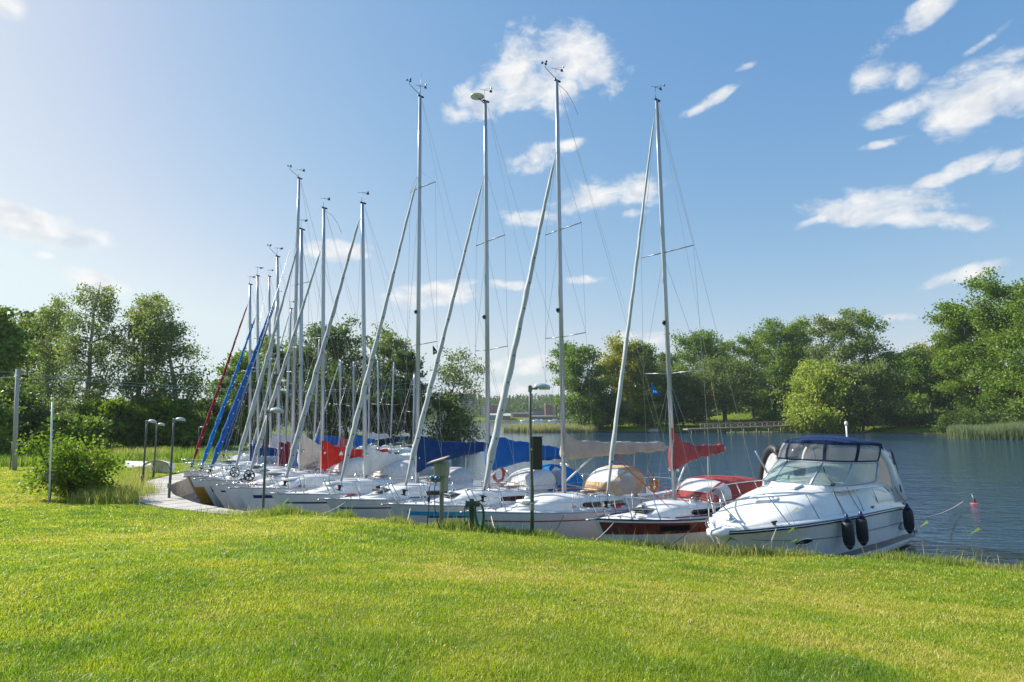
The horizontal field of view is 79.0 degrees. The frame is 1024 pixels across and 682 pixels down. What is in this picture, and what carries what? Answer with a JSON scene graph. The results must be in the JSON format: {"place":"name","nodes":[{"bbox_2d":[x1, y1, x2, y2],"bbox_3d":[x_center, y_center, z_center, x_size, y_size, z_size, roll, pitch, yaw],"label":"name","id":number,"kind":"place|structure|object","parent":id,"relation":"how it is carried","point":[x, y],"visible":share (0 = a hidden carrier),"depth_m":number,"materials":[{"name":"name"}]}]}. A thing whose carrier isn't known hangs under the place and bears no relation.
{"place":"outdoors","nodes":[
{"label":"outdoors","id":0,"kind":"place"},
{"bbox_2d":[0,403,1023,681],"bbox_3d":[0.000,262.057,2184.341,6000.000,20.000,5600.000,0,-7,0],"label":"ground","id":1,"kind":"structure","parent":0,"point":[736,419],"depth_m":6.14,"materials":[{"name":"green plant"}]},
{"bbox_2d":[0,389,34,452],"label":"shrub","id":2,"kind":"object","parent":1,"relation":"on","point":[5,436],"visible":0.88,"depth_m":47.37,"materials":[{"name":"green plant"}]},
{"bbox_2d":[0,305,51,412],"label":"broadleaf tree","id":3,"kind":"object","parent":1,"relation":"on","point":[11,341],"visible":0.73,"depth_m":62.04,"materials":[{"name":"green plant"}]},
{"bbox_2d":[0,371,62,450],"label":"shrub","id":4,"kind":"object","parent":1,"relation":"on","point":[28,399],"visible":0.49,"depth_m":52.15,"materials":[{"name":"green plant"}]},
{"bbox_2d":[13,306,65,414],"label":"broadleaf tree","id":5,"kind":"object","parent":1,"relation":"on","point":[25,313],"visible":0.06,"depth_m":79.51,"materials":[{"name":"green plant"}]},
{"bbox_2d":[4,292,82,415],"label":"birch tree","id":6,"kind":"object","parent":1,"relation":"on","point":[49,337],"visible":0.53,"depth_m":72.25,"materials":[{"name":"green plant"}]},
{"bbox_2d":[20,405,74,443],"bbox_3d":[-39.273,7.558,53.420,5.723,4.252,6.892,7,-10,-43],"label":"shrub","id":7,"kind":"object","parent":1,"relation":"on","point":[39,419],"visible":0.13,"depth_m":52.14,"materials":[{"name":"green plant"}]},
{"bbox_2d":[8,429,133,500],"bbox_3d":[-16.452,4.694,23.575,3.889,2.703,3.861,0,-7,0],"label":"leafy bush","id":8,"kind":"object","parent":1,"relation":"on","point":[71,474],"visible":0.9,"depth_m":23.04,"materials":[{"name":"green plant"}]},
{"bbox_2d":[34,410,122,451],"bbox_3d":[-36.019,7.726,51.824,5.876,3.877,6.010,0,-7,0],"label":"shrub","id":9,"kind":"object","parent":1,"relation":"on","point":[85,426],"visible":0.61,"depth_m":50.60,"materials":[{"name":"green plant"}]},
{"bbox_2d":[45,282,136,415],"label":"birch tree","id":10,"kind":"object","parent":1,"relation":"on","point":[99,349],"visible":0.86,"depth_m":66.45,"materials":[{"name":"green plant"}]},
{"bbox_2d":[69,395,153,447],"bbox_3d":[-39.035,7.787,59.312,7.610,5.246,8.240,0,-7,0],"label":"shrub","id":11,"kind":"object","parent":1,"relation":"on","point":[114,410],"visible":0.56,"depth_m":59.25,"materials":[{"name":"green plant"}]},
{"bbox_2d":[56,456,169,505],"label":"dry grass","id":12,"kind":"structure","parent":1,"relation":"on","point":[137,488],"depth_m":23.47,"materials":[{"name":"green plant"}]},
{"bbox_2d":[0,445,238,467],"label":"meadow weeds","id":13,"kind":"object","parent":1,"relation":"on","point":[22,460],"visible":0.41,"depth_m":43.66,"materials":[{"name":"green plant"}]},
{"bbox_2d":[101,415,154,447],"bbox_3d":[-38.477,8.560,61.459,6.577,4.214,5.549,6,-9,-40],"label":"shrub","id":14,"kind":"object","parent":1,"relation":"on","point":[135,424],"visible":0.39,"depth_m":60.61,"materials":[{"name":"green plant"}]},
{"bbox_2d":[94,446,180,456],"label":"rusty weeds","id":15,"kind":"object","parent":1,"relation":"on","point":[161,451],"visible":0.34,"depth_m":46.41,"materials":[{"name":"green plant"}]},
{"bbox_2d":[100,291,178,436],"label":"birch tree","id":16,"kind":"object","parent":1,"relation":"on","point":[131,347],"visible":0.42,"depth_m":66.17,"materials":[{"name":"green plant"}]},
{"bbox_2d":[127,391,191,446],"bbox_3d":[-36.325,7.974,63.254,7.421,5.870,7.586,0,-7,0],"label":"shrub","id":17,"kind":"object","parent":1,"relation":"on","point":[166,413],"visible":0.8,"depth_m":62.16,"materials":[{"name":"green plant"}]},
{"bbox_2d":[145,460,174,472],"bbox_3d":[-20.306,7.256,35.621,2.248,0.909,0.646,-4,-8,28],"label":"rowing dinghy","id":18,"kind":"object","parent":1,"relation":"on","point":[164,464],"visible":0.56,"depth_m":35.81,"materials":[{"name":"white plastic"}]},
{"bbox_2d":[106,295,222,442],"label":"birch tree","id":19,"kind":"object","parent":1,"relation":"on","point":[172,332],"visible":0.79,"depth_m":65.42,"materials":[{"name":"green plant"}]},
{"bbox_2d":[167,417,184,497],"bbox_3d":[-13.254,4.671,24.515,0.492,3.293,0.220,0,-7,0],"label":"street lamp","id":20,"kind":"object","parent":1,"relation":"on","point":[174,420],"visible":0.99,"depth_m":24.52,"materials":[{"name":"grey metal"}]},
{"bbox_2d":[133,468,248,515],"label":"quay","id":21,"kind":"structure","parent":1,"relation":"on","point":[180,486],"depth_m":24.43,"materials":[{"name":"stone"}]},
{"bbox_2d":[168,406,228,446],"bbox_3d":[-33.162,8.881,65.550,7.216,5.008,7.235,0,-7,0],"label":"shrub","id":22,"kind":"object","parent":1,"relation":"on","point":[192,435],"visible":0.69,"depth_m":64.48,"materials":[{"name":"green plant"}]},
{"bbox_2d":[184,396,245,444],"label":"shrub","id":23,"kind":"object","parent":1,"relation":"on","point":[233,440],"visible":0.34,"depth_m":71.16,"materials":[{"name":"green plant"}]},
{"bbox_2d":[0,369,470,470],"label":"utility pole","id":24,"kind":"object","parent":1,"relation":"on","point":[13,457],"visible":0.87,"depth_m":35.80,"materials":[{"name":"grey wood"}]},
{"bbox_2d":[204,348,276,426],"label":"broadleaf tree","id":25,"kind":"object","parent":1,"relation":"on","point":[233,362],"visible":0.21,"depth_m":84.83,"materials":[{"name":"green plant"}]},
{"bbox_2d":[208,371,275,442],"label":"shrub","id":26,"kind":"object","parent":1,"relation":"on","point":[235,388],"visible":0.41,"depth_m":76.89,"materials":[{"name":"green plant"}]},
{"bbox_2d":[262,408,283,510],"bbox_3d":[-7.973,4.840,20.565,0.590,5.242,0.270,0,-7,0],"label":"street lamp","id":27,"kind":"object","parent":1,"relation":"on","point":[276,410],"visible":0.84,"depth_m":20.69,"materials":[{"name":"grey metal"}]},
{"bbox_2d":[243,331,303,427],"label":"broadleaf tree","id":28,"kind":"object","parent":1,"relation":"on","point":[266,345],"visible":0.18,"depth_m":92.29,"materials":[{"name":"green plant"}]},
{"bbox_2d":[271,338,317,433],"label":"broadleaf tree","id":29,"kind":"object","parent":1,"relation":"on","point":[307,355],"visible":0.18,"depth_m":96.87,"materials":[{"name":"green plant"}]},
{"bbox_2d":[263,358,374,438],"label":"broadleaf tree","id":30,"kind":"object","parent":1,"relation":"on","point":[331,411],"visible":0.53,"depth_m":87.93,"materials":[{"name":"green plant"}]},
{"bbox_2d":[283,313,390,433],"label":"broadleaf tree","id":31,"kind":"object","parent":1,"relation":"on","point":[339,347],"visible":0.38,"depth_m":96.54,"materials":[{"name":"green plant"}]},
{"bbox_2d":[341,368,426,437],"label":"broadleaf tree","id":32,"kind":"object","parent":1,"relation":"on","point":[383,403],"visible":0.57,"depth_m":89.88,"materials":[{"name":"green plant"}]},
{"bbox_2d":[350,320,426,435],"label":"broadleaf tree","id":33,"kind":"object","parent":1,"relation":"on","point":[387,342],"visible":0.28,"depth_m":101.89,"materials":[{"name":"green plant"}]},
{"bbox_2d":[381,347,438,438],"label":"broadleaf tree","id":34,"kind":"object","parent":1,"relation":"on","point":[400,367],"visible":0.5,"depth_m":93.97,"materials":[{"name":"green plant"}]},
{"bbox_2d":[197,393,660,419],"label":"distant forest","id":35,"kind":"object","parent":1,"relation":"on","point":[520,401],"visible":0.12,"depth_m":667.18,"materials":[{"name":"green plant"}]},
{"bbox_2d":[426,455,449,528],"bbox_3d":[-1.957,3.989,16.346,0.535,1.899,0.603,-1,-7,12],"label":"power cabinet","id":36,"kind":"object","parent":1,"relation":"on","point":[442,470],"visible":0.95,"depth_m":16.29,"materials":[{"name":"green plastic"}]},
{"bbox_2d":[422,384,485,441],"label":"willow tree","id":37,"kind":"object","parent":1,"relation":"on","point":[461,423],"visible":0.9,"depth_m":90.39,"materials":[{"name":"green plant"}]},
{"bbox_2d":[415,343,494,433],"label":"willow tree","id":38,"kind":"object","parent":1,"relation":"on","point":[449,377],"visible":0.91,"depth_m":91.96,"materials":[{"name":"green plant"}]},
{"bbox_2d":[528,383,549,532],"bbox_3d":[0.697,2.981,15.705,0.565,3.840,0.257,0,-7,0],"label":"street lamp","id":39,"kind":"object","parent":1,"relation":"on","point":[540,386],"visible":0.98,"depth_m":15.72,"materials":[{"name":"grey metal"}]},
{"bbox_2d":[531,436,542,469],"bbox_3d":[0.629,2.827,15.703,0.300,0.830,0.250,0,-7,0],"label":"black box","id":40,"kind":"object","parent":39,"relation":"attached to","point":[536,448],"visible":1,"depth_m":15.60,"materials":[{"name":"plastic"}]},
{"bbox_2d":[543,340,618,419],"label":"broadleaf tree","id":41,"kind":"object","parent":1,"relation":"on","point":[575,368],"visible":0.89,"depth_m":166.00,"materials":[{"name":"green plant"}]},
{"bbox_2d":[155,474,1023,573],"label":"bank grass","id":42,"kind":"structure","parent":1,"relation":"on","point":[754,552],"depth_m":14.27,"materials":[{"name":"green plant"}]},
{"bbox_2d":[573,409,612,430],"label":"waterside bush","id":43,"kind":"object","parent":1,"relation":"on","point":[596,420],"visible":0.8,"depth_m":162.81,"materials":[{"name":"green plant"}]},
{"bbox_2d":[591,385,637,426],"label":"broadleaf tree","id":44,"kind":"object","parent":1,"relation":"on","point":[607,403],"visible":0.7,"depth_m":165.07,"materials":[{"name":"green plant"}]},
{"bbox_2d":[589,330,661,425],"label":"broadleaf tree","id":45,"kind":"object","parent":1,"relation":"on","point":[633,370],"visible":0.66,"depth_m":174.81,"materials":[{"name":"green plant"}]},
{"bbox_2d":[622,400,675,426],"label":"waterside bush","id":46,"kind":"object","parent":1,"relation":"on","point":[642,417],"visible":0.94,"depth_m":167.25,"materials":[{"name":"green plant"}]},
{"bbox_2d":[625,337,679,411],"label":"broadleaf tree","id":47,"kind":"object","parent":1,"relation":"on","point":[656,378],"visible":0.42,"depth_m":177.38,"materials":[{"name":"green plant"}]},
{"bbox_2d":[652,352,684,407],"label":"broadleaf tree","id":48,"kind":"object","parent":1,"relation":"on","point":[663,359],"visible":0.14,"depth_m":200.69,"materials":[{"name":"green plant"}]},
{"bbox_2d":[649,368,718,425],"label":"broadleaf tree","id":49,"kind":"object","parent":1,"relation":"on","point":[686,405],"visible":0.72,"depth_m":173.41,"materials":[{"name":"green plant"}]},
{"bbox_2d":[662,326,736,423],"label":"broadleaf tree","id":50,"kind":"object","parent":1,"relation":"on","point":[707,337],"visible":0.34,"depth_m":186.99,"materials":[{"name":"green plant"}]},
{"bbox_2d":[675,352,773,425],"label":"broadleaf tree","id":51,"kind":"object","parent":1,"relation":"on","point":[742,388],"visible":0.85,"depth_m":173.74,"materials":[{"name":"green plant"}]},
{"bbox_2d":[699,337,752,420],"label":"broadleaf tree","id":52,"kind":"object","parent":1,"relation":"on","point":[727,344],"visible":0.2,"depth_m":200.75,"materials":[{"name":"green plant"}]},
{"bbox_2d":[727,330,771,418],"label":"broadleaf tree","id":53,"kind":"object","parent":1,"relation":"on","point":[744,351],"visible":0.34,"depth_m":205.29,"materials":[{"name":"green plant"}]},
{"bbox_2d":[747,403,785,425],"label":"waterside bush","id":54,"kind":"object","parent":1,"relation":"on","point":[771,415],"visible":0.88,"depth_m":181.06,"materials":[{"name":"green plant"}]},
{"bbox_2d":[553,377,1009,423],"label":"background wood","id":55,"kind":"object","parent":1,"relation":"on","point":[719,412],"visible":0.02,"depth_m":227.78,"materials":[{"name":"green plant"}]},
{"bbox_2d":[743,314,822,411],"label":"broadleaf tree","id":56,"kind":"object","parent":1,"relation":"on","point":[775,336],"visible":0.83,"depth_m":192.30,"materials":[{"name":"green plant"}]},
{"bbox_2d":[780,320,816,399],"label":"broadleaf tree","id":57,"kind":"object","parent":1,"relation":"on","point":[805,334],"visible":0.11,"depth_m":200.78,"materials":[{"name":"green plant"}]},
{"bbox_2d":[771,356,871,432],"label":"broadleaf tree","id":58,"kind":"object","parent":1,"relation":"on","point":[807,410],"visible":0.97,"depth_m":155.15,"materials":[{"name":"green plant"}]},
{"bbox_2d":[797,309,879,406],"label":"broadleaf tree","id":59,"kind":"object","parent":1,"relation":"on","point":[837,329],"visible":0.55,"depth_m":177.40,"materials":[{"name":"green plant"}]},
{"bbox_2d":[836,306,898,417],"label":"broadleaf tree","id":60,"kind":"object","parent":1,"relation":"on","point":[863,321],"visible":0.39,"depth_m":179.23,"materials":[{"name":"green plant"}]},
{"bbox_2d":[868,405,922,427],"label":"waterside bush","id":61,"kind":"object","parent":1,"relation":"on","point":[897,419],"visible":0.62,"depth_m":158.12,"materials":[{"name":"green plant"}]},
{"bbox_2d":[855,342,949,419],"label":"broadleaf tree","id":62,"kind":"object","parent":1,"relation":"on","point":[913,363],"visible":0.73,"depth_m":168.06,"materials":[{"name":"green plant"}]},
{"bbox_2d":[901,405,948,427],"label":"waterside bush","id":63,"kind":"object","parent":1,"relation":"on","point":[925,418],"visible":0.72,"depth_m":152.95,"materials":[{"name":"green plant"}]},
{"bbox_2d":[913,332,984,412],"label":"broadleaf tree","id":64,"kind":"object","parent":1,"relation":"on","point":[941,401],"visible":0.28,"depth_m":164.10,"materials":[{"name":"green plant"}]},
{"bbox_2d":[927,404,970,433],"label":"waterside bush","id":65,"kind":"object","parent":1,"relation":"on","point":[942,424],"visible":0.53,"depth_m":136.66,"materials":[{"name":"green plant"}]},
{"bbox_2d":[919,298,1008,422],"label":"broadleaf tree","id":66,"kind":"object","parent":1,"relation":"on","point":[957,328],"visible":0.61,"depth_m":140.12,"materials":[{"name":"green plant"}]},
{"bbox_2d":[941,403,1021,426],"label":"waterside bush","id":67,"kind":"object","parent":1,"relation":"on","point":[984,416],"visible":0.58,"depth_m":126.27,"materials":[{"name":"green plant"}]},
{"bbox_2d":[947,266,1023,420],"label":"broadleaf tree","id":68,"kind":"object","parent":1,"relation":"on","point":[991,322],"visible":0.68,"depth_m":130.68,"materials":[{"name":"green plant"}]},
{"bbox_2d":[988,278,1023,413],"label":"broadleaf tree","id":69,"kind":"object","parent":1,"relation":"on","point":[1015,359],"visible":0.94,"depth_m":120.58,"materials":[{"name":"green plant"}]},
{"bbox_2d":[990,406,1023,424],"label":"waterside bush","id":70,"kind":"object","parent":1,"relation":"on","point":[1019,416],"visible":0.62,"depth_m":119.78,"materials":[{"name":"green plant"}]},
{"bbox_2d":[0,0,1023,403],"label":"sky","id":71,"kind":"structure","parent":0,"point":[829,156],"materials":[{"name":"blue"}]},
{"bbox_2d":[181,421,1023,568],"bbox_3d":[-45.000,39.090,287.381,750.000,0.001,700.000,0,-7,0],"label":"water","id":72,"kind":"structure","parent":0,"point":[939,473],"depth_m":47.38,"materials":[{"name":"blue liquid"}]},
{"bbox_2d":[178,276,285,496],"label":"sailboat","id":73,"kind":"object","parent":72,"relation":"on","point":[271,451],"visible":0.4,"depth_m":34.24,"materials":[{"name":"white plastic"}]},
{"bbox_2d":[182,267,289,503],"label":"sailboat","id":74,"kind":"object","parent":72,"relation":"on","point":[203,496],"visible":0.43,"depth_m":31.01,"materials":[{"name":"paint"}]},
{"bbox_2d":[217,291,281,462],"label":"sailboat","id":75,"kind":"object","parent":72,"relation":"on","point":[231,432],"visible":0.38,"depth_m":39.98,"materials":[{"name":"metal"}]},
{"bbox_2d":[194,244,318,506],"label":"sailboat","id":76,"kind":"object","parent":72,"relation":"on","point":[284,456],"visible":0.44,"depth_m":30.33,"materials":[{"name":"white plastic"}]},
{"bbox_2d":[223,269,308,460],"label":"sailboat","id":77,"kind":"object","parent":72,"relation":"on","point":[272,438],"visible":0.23,"depth_m":42.02,"materials":[{"name":"metal"}]},
{"bbox_2d":[242,301,319,464],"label":"sailboat","id":78,"kind":"object","parent":72,"relation":"on","point":[287,397],"visible":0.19,"depth_m":38.73,"materials":[{"name":"metal"}]},
{"bbox_2d":[200,165,371,508],"bbox_3d":[-10.068,-0.277,30.762,2.399,16.940,9.808,-5,-9,38],"label":"sailboat","id":79,"kind":"object","parent":72,"relation":"on","point":[222,496],"visible":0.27,"depth_m":29.78,"materials":[{"name":"white plastic"}]},
{"bbox_2d":[216,219,357,510],"bbox_3d":[-9.484,1.038,28.869,2.199,13.871,9.008,-4,-8,27],"label":"sailboat","id":80,"kind":"object","parent":72,"relation":"on","point":[309,455],"visible":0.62,"depth_m":28.12,"materials":[{"name":"white plastic"}]},
{"bbox_2d":[228,197,395,511],"bbox_3d":[-7.866,0.620,27.443,2.399,14.355,9.008,-5,-9,37],"label":"sailboat","id":81,"kind":"object","parent":72,"relation":"on","point":[332,457],"visible":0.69,"depth_m":26.49,"materials":[{"name":"white plastic"}]},
{"bbox_2d":[287,333,346,446],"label":"sailboat","id":82,"kind":"object","parent":72,"relation":"on","point":[333,439],"visible":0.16,"depth_m":44.99,"materials":[{"name":"metal"}]},
{"bbox_2d":[314,353,380,448],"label":"sailboat","id":83,"kind":"object","parent":72,"relation":"on","point":[340,443],"visible":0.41,"depth_m":45.65,"materials":[{"name":"metal"}]},
{"bbox_2d":[329,354,394,457],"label":"sailboat","id":84,"kind":"object","parent":72,"relation":"on","point":[359,443],"visible":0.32,"depth_m":43.94,"materials":[{"name":"metal"}]},
{"bbox_2d":[265,191,469,514],"bbox_3d":[-5.456,0.619,25.465,2.599,13.879,9.208,-6,-9,43],"label":"sailboat","id":85,"kind":"object","parent":72,"relation":"on","point":[380,465],"visible":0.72,"depth_m":24.31,"materials":[{"name":"white plastic"}]},
{"bbox_2d":[337,343,404,448],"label":"sailboat","id":86,"kind":"object","parent":72,"relation":"on","point":[374,436],"visible":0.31,"depth_m":52.83,"materials":[{"name":"metal"}]},
{"bbox_2d":[357,354,411,454],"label":"sailboat","id":87,"kind":"object","parent":72,"relation":"on","point":[380,442],"visible":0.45,"depth_m":46.92,"materials":[{"name":"metal"}]},
{"bbox_2d":[362,356,411,454],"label":"sailboat","id":88,"kind":"object","parent":72,"relation":"on","point":[402,436],"visible":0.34,"depth_m":48.85,"materials":[{"name":"metal"}]},
{"bbox_2d":[317,78,518,520],"bbox_3d":[-2.811,-1.666,24.371,2.799,18.150,9.808,-7,-10,44],"label":"sailboat","id":89,"kind":"object","parent":72,"relation":"on","point":[370,505],"visible":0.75,"depth_m":23.02,"materials":[{"name":"white plastic"}]},
{"bbox_2d":[388,365,451,476],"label":"sailboat","id":90,"kind":"object","parent":72,"relation":"on","point":[430,470],"visible":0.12,"depth_m":42.58,"materials":[{"name":"metal"}]},
{"bbox_2d":[381,87,592,525],"bbox_3d":[-0.163,-1.132,22.599,9.608,16.662,2.749,5,-9,-37],"label":"sailboat","id":91,"kind":"object","parent":72,"relation":"on","point":[509,452],"visible":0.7,"depth_m":21.55,"materials":[{"name":"white plastic"}]},
{"bbox_2d":[542,464,582,491],"bbox_3d":[1.500,5.088,23.125,1.400,1.000,2.000,5,-9,-37],"label":"cockpit tent","id":92,"kind":"object","parent":91,"relation":"on","point":[572,480],"visible":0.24,"depth_m":22.49,"materials":[{"name":"blue fabric"}]},
{"bbox_2d":[502,423,598,432],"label":"spit reeds","id":93,"kind":"object","parent":72,"relation":"on","point":[539,428],"visible":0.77,"depth_m":158.30,"materials":[{"name":"green plant"}]},
{"bbox_2d":[460,60,684,541],"bbox_3d":[2.420,-1.279,21.200,9.808,16.614,2.799,5,-9,-38],"label":"sailboat","id":94,"kind":"object","parent":72,"relation":"on","point":[575,508],"visible":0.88,"depth_m":19.95,"materials":[{"name":"white plastic"}]},
{"bbox_2d":[586,84,761,552],"bbox_3d":[5.394,-0.758,19.684,9.008,15.212,2.550,6,-9,-40],"label":"sailboat","id":95,"kind":"object","parent":72,"relation":"on","point":[678,518],"visible":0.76,"depth_m":18.53,"materials":[{"name":"paint"}]},
{"bbox_2d":[757,444,787,479],"bbox_3d":[9.039,4.587,21.372,0.510,2.050,1.532,1,-7,-10],"label":"inflatable dinghy","id":96,"kind":"object","parent":95,"relation":"hanging from","point":[769,457],"visible":0.3,"depth_m":21.42,"materials":[{"name":"black rubber"}]},
{"bbox_2d":[683,421,797,433],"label":"wooden pier","id":97,"kind":"structure","parent":72,"relation":"in","point":[743,427],"depth_m":154.30,"materials":[{"name":"brown wood"}]},
{"bbox_2d":[705,421,917,556],"bbox_3d":[8.440,4.516,17.817,10.452,4.351,3.203,6,-9,-42],"label":"motor cruiser","id":98,"kind":"object","parent":72,"relation":"on","point":[760,515],"visible":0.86,"depth_m":16.58,"materials":[{"name":"white plastic"}]},
{"bbox_2d":[833,490,854,549],"bbox_3d":[8.418,4.501,15.658,0.413,1.495,0.307,1,-7,-8],"label":"boat fender","id":99,"kind":"object","parent":98,"relation":"hanging from","point":[848,532],"visible":0.98,"depth_m":15.53,"materials":[{"name":"black rubber"}]},
{"bbox_2d":[847,488,868,545],"bbox_3d":[9.023,4.563,16.120,0.410,1.487,0.300,1,-7,-7],"label":"boat fender","id":100,"kind":"object","parent":98,"relation":"hanging from","point":[862,531],"visible":1,"depth_m":15.99,"materials":[{"name":"black rubber"}]},
{"bbox_2d":[895,487,914,533],"bbox_3d":[11.792,5.062,18.564,0.408,1.368,0.296,1,-7,-6],"label":"boat fender","id":101,"kind":"object","parent":98,"relation":"hanging from","point":[908,520],"visible":1,"depth_m":18.45,"materials":[{"name":"black rubber"}]},
{"bbox_2d":[726,431,937,433],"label":"pier reeds","id":102,"kind":"object","parent":72,"relation":"on","point":[825,432],"visible":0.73,"depth_m":157.10,"materials":[{"name":"green plant"}]},
{"bbox_2d":[823,354,912,431],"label":"broadleaf tree","id":103,"kind":"object","parent":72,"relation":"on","point":[866,393],"visible":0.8,"depth_m":153.89,"materials":[{"name":"green plant"}]},
{"bbox_2d":[945,420,1023,439],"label":"shore reeds","id":104,"kind":"object","parent":72,"relation":"on","point":[1006,431],"visible":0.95,"depth_m":110.96,"materials":[{"name":"green plant"}]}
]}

